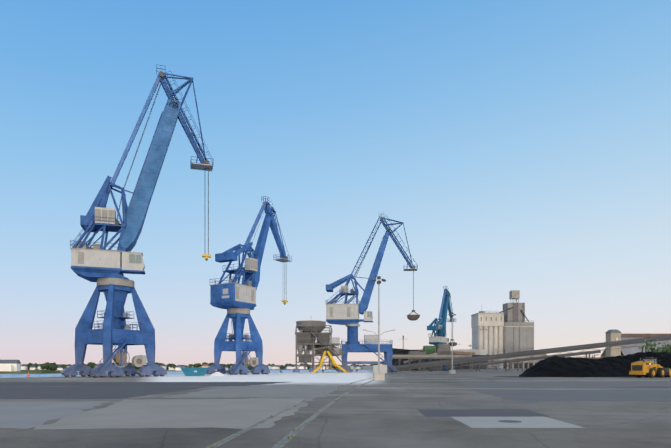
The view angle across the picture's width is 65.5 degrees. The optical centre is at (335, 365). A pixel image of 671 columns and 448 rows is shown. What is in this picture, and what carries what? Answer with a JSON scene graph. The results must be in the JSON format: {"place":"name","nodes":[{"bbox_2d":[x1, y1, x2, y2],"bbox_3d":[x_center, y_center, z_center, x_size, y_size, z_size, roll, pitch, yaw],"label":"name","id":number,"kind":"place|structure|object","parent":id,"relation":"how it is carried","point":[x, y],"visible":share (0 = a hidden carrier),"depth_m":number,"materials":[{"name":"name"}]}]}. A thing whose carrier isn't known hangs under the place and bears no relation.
{"place":"outdoors","nodes":[
{"label":"outdoors","id":0,"kind":"place"},
{"bbox_2d":[0,367,372,377],"bbox_3d":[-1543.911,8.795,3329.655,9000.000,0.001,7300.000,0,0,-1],"label":"water","id":1,"kind":"structure","parent":0,"point":[61,375],"depth_m":586.52,"materials":[{"name":"blue liquid"}]},
{"bbox_2d":[0,360,384,375],"bbox_3d":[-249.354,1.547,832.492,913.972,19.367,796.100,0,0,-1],"label":"shore","id":2,"kind":"structure","parent":0,"point":[12,367],"depth_m":856.36,"materials":[{"name":"grey concrete"}]},
{"bbox_2d":[0,366,670,447],"bbox_3d":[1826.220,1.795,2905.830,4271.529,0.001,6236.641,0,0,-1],"label":"ground","id":3,"kind":"structure","parent":0,"point":[385,413],"depth_m":17.41,"materials":[{"name":"concrete"}]},
{"bbox_2d":[61,64,212,377],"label":"crane","id":4,"kind":"object","parent":3,"relation":"on","point":[103,267],"visible":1,"depth_m":84.36,"materials":[{"name":"metal"}]},
{"bbox_2d":[181,368,208,375],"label":"skip container","id":5,"kind":"object","parent":3,"relation":"on","point":[194,371],"visible":1,"depth_m":89.59,"materials":[{"name":"metal"}]},
{"bbox_2d":[207,372,226,375],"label":"white pile","id":6,"kind":"object","parent":3,"relation":"on","point":[217,374],"visible":0.94,"depth_m":90.20,"materials":[{"name":"white"}]},
{"bbox_2d":[206,196,291,374],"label":"crane","id":7,"kind":"object","parent":3,"relation":"on","point":[235,298],"visible":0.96,"depth_m":107.17,"materials":[{"name":"metal"}]},
{"bbox_2d":[0,369,501,447],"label":"crane rails","id":8,"kind":"object","parent":3,"relation":"on","point":[281,443],"visible":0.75,"depth_m":16.44,"materials":[{"name":"grey metal"}]},
{"bbox_2d":[7,366,515,377],"bbox_3d":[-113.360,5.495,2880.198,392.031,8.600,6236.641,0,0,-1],"label":"quay wall","id":9,"kind":"structure","parent":3,"relation":"on","point":[366,368],"depth_m":333.35,"materials":[{"name":"concrete"}]},
{"bbox_2d":[209,382,362,447],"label":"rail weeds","id":10,"kind":"object","parent":3,"relation":"on","point":[294,427],"visible":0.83,"depth_m":15.97,"materials":[{"name":"green plant"}]},
{"bbox_2d":[293,320,350,372],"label":"hopper","id":11,"kind":"object","parent":3,"relation":"on","point":[309,334],"visible":1,"depth_m":135.47,"materials":[{"name":"metal"}]},
{"bbox_2d":[0,382,670,428],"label":"pavement patches","id":12,"kind":"object","parent":3,"relation":"on","point":[200,413],"visible":0.94,"depth_m":24.71,"materials":[{"name":"concrete"}]},
{"bbox_2d":[326,214,419,371],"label":"crane","id":13,"kind":"object","parent":3,"relation":"on","point":[347,314],"visible":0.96,"depth_m":142.09,"materials":[{"name":"metal"}]},
{"bbox_2d":[363,276,394,379],"bbox_3d":[5.370,-4.647,64.541,4.100,12.885,1.250,0,0,-1],"label":"lamp mast","id":14,"kind":"object","parent":3,"relation":"on","point":[379,371],"visible":0.98,"depth_m":64.45,"materials":[{"name":"metal"}]},
{"bbox_2d":[382,344,472,370],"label":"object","id":15,"kind":"object","parent":3,"relation":"on","point":[442,351],"visible":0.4,"depth_m":184.50,"materials":[{"name":"metal"}]},
{"bbox_2d":[392,336,488,370],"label":"warehouse","id":16,"kind":"structure","parent":3,"relation":"on","point":[472,352],"depth_m":240.46,"materials":[{"name":"grey metal"}]},
{"bbox_2d":[424,286,456,370],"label":"crane","id":17,"kind":"object","parent":3,"relation":"on","point":[440,329],"visible":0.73,"depth_m":194.63,"materials":[{"name":"metal"}]},
{"bbox_2d":[445,312,458,373],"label":"lamp mast","id":18,"kind":"object","parent":3,"relation":"on","point":[452,371],"visible":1,"depth_m":119.03,"materials":[{"name":"metal"}]},
{"bbox_2d":[471,290,546,367],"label":"grain silos","id":19,"kind":"object","parent":3,"relation":"on","point":[509,329],"visible":0.81,"depth_m":352.33,"materials":[{"name":"concrete"}]},
{"bbox_2d":[395,335,670,371],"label":"conveyor gallery","id":20,"kind":"object","parent":3,"relation":"on","point":[611,344],"visible":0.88,"depth_m":160.69,"materials":[{"name":"metal"}]},
{"bbox_2d":[468,350,600,369],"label":"conveyor gallery","id":21,"kind":"object","parent":3,"relation":"on","point":[538,359],"visible":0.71,"depth_m":225.17,"materials":[{"name":"metal"}]},
{"bbox_2d":[519,351,670,376],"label":"coal pile","id":22,"kind":"object","parent":3,"relation":"on","point":[611,366],"visible":0.75,"depth_m":89.36,"materials":[{"name":"black stone"}]},
{"bbox_2d":[629,357,670,377],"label":"wheel loader","id":23,"kind":"object","parent":3,"relation":"on","point":[649,367],"visible":1,"depth_m":77.39,"materials":[{"name":"yellow metal"}]},
{"bbox_2d":[639,337,670,352],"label":"tree","id":24,"kind":"object","parent":3,"relation":"on","point":[660,348],"visible":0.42,"depth_m":123.55,"materials":[{"name":"green plant"}]},
{"bbox_2d":[0,0,670,365],"label":"sky","id":25,"kind":"structure","parent":0,"point":[524,146],"materials":[{"name":"blue"}]},
{"bbox_2d":[493,376,644,377],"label":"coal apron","id":26,"kind":"object","parent":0,"point":[578,377],"visible":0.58,"depth_m":86.30,"materials":[{"name":"grey concrete"}]},
{"bbox_2d":[583,329,670,358],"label":"warehouse","id":27,"kind":"structure","parent":0,"point":[614,335],"depth_m":267.31,"materials":[{"name":"grey concrete"}]}
]}

